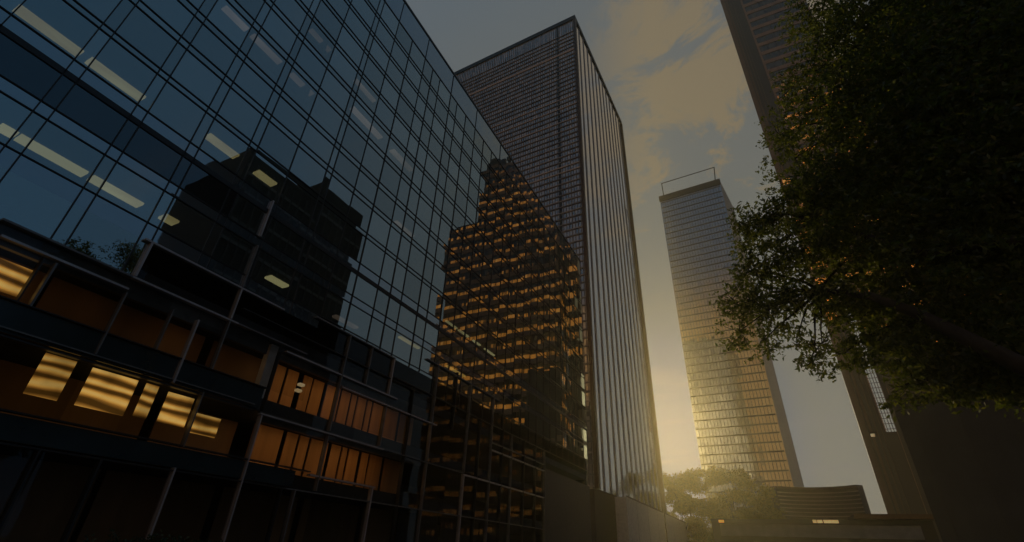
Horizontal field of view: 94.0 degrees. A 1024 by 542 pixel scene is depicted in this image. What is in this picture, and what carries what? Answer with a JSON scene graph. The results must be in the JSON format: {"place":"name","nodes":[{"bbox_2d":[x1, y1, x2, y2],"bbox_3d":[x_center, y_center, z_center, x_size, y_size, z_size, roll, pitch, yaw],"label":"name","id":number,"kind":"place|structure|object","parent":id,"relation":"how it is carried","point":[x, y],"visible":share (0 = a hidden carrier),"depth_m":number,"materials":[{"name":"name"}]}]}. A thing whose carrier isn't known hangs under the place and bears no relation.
{"place":"outdoors","nodes":[
{"label":"outdoors","id":0,"kind":"place"},
{"bbox_2d":[0,0,591,541],"bbox_3d":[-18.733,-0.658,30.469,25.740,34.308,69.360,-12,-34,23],"label":"office building","id":1,"kind":"structure","parent":0,"point":[288,270],"depth_m":19.89,"materials":[{"name":"glass"}]},
{"bbox_2d":[454,15,666,541],"bbox_3d":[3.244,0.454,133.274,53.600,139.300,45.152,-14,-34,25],"label":"glass tower","id":2,"kind":"structure","parent":0,"point":[543,102],"depth_m":117.66,"materials":[{"name":"glass"}]},
{"bbox_2d":[406,0,895,526],"label":"sky","id":3,"kind":"structure","parent":0,"point":[672,73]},
{"bbox_2d":[728,483,786,518],"bbox_3d":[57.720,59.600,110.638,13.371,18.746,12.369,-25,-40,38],"label":"street tree","id":4,"kind":"object","parent":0,"point":[766,495],"visible":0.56,"depth_m":110.74,"materials":[{"name":"green plant"}]},
{"bbox_2d":[711,514,939,541],"bbox_3d":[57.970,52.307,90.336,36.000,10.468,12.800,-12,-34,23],"label":"pavilion","id":5,"kind":"structure","parent":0,"point":[925,521],"depth_m":85.28,"materials":[{"name":"concrete"}]},
{"bbox_2d":[720,0,1012,541],"bbox_3d":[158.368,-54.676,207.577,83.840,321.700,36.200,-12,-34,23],"label":"brown tower","id":6,"kind":"structure","parent":0,"point":[761,49],"depth_m":203.02,"materials":[{"name":"stone"}]},
{"bbox_2d":[888,392,1023,541],"bbox_3d":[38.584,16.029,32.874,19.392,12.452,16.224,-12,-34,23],"label":"dark building","id":7,"kind":"structure","parent":0,"point":[969,465],"depth_m":30.20,"materials":[{"name":"concrete"}]},
{"label":"ground","id":8,"kind":"structure","parent":0,"visible":0},
{"bbox_2d":[615,495,707,541],"bbox_3d":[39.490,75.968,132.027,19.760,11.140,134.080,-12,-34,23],"label":"podium building","id":9,"kind":"structure","parent":8,"relation":"on","point":[637,521],"depth_m":87.56,"materials":[{"name":"concrete"}]},
{"bbox_2d":[663,504,667,541],"bbox_3d":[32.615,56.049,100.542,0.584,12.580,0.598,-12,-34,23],"label":"slim post","id":10,"kind":"object","parent":8,"relation":"on","point":[665,524],"visible":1,"depth_m":101.60,"materials":[{"name":"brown metal"}]},
{"bbox_2d":[663,467,711,541],"bbox_3d":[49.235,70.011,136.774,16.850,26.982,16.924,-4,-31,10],"label":"street tree","id":11,"kind":"object","parent":8,"relation":"on","point":[690,482],"visible":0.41,"depth_m":136.90,"materials":[{"name":"green plant"}]},
{"bbox_2d":[665,492,709,541],"bbox_3d":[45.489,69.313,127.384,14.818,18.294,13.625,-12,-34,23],"label":"street tree","id":12,"kind":"object","parent":8,"relation":"on","point":[684,505],"visible":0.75,"depth_m":126.31,"materials":[{"name":"green plant"}]},
{"bbox_2d":[691,465,759,541],"bbox_3d":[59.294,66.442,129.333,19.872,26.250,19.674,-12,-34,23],"label":"street tree","id":13,"kind":"object","parent":8,"relation":"on","point":[719,507],"visible":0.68,"depth_m":129.78,"materials":[{"name":"green plant"}]},
{"bbox_2d":[659,167,803,526],"bbox_3d":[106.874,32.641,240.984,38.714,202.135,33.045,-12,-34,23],"label":"tower","id":14,"kind":"structure","parent":8,"relation":"on","point":[739,415],"depth_m":222.01,"materials":[{"name":"grey glass"}]},
{"bbox_2d":[771,485,870,519],"bbox_3d":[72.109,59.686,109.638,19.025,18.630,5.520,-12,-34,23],"label":"curved building","id":15,"kind":"structure","parent":8,"relation":"on","point":[840,502],"depth_m":112.88,"materials":[{"name":"grey stone"}]},
{"bbox_2d":[719,522,924,541],"bbox_3d":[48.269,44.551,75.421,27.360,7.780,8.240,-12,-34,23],"label":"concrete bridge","id":16,"kind":"structure","parent":8,"relation":"on","point":[769,532],"depth_m":73.61,"materials":[{"name":"grey concrete"}]},
{"bbox_3d":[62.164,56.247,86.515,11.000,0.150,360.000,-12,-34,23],"label":"pavement","id":17,"kind":"structure","parent":0,"visible":0},
{"bbox_2d":[709,0,1023,421],"bbox_3d":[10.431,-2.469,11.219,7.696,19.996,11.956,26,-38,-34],"label":"tree","id":18,"kind":"object","parent":17,"relation":"on","point":[933,100],"visible":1,"depth_m":10.05,"materials":[{"name":"green plant"}]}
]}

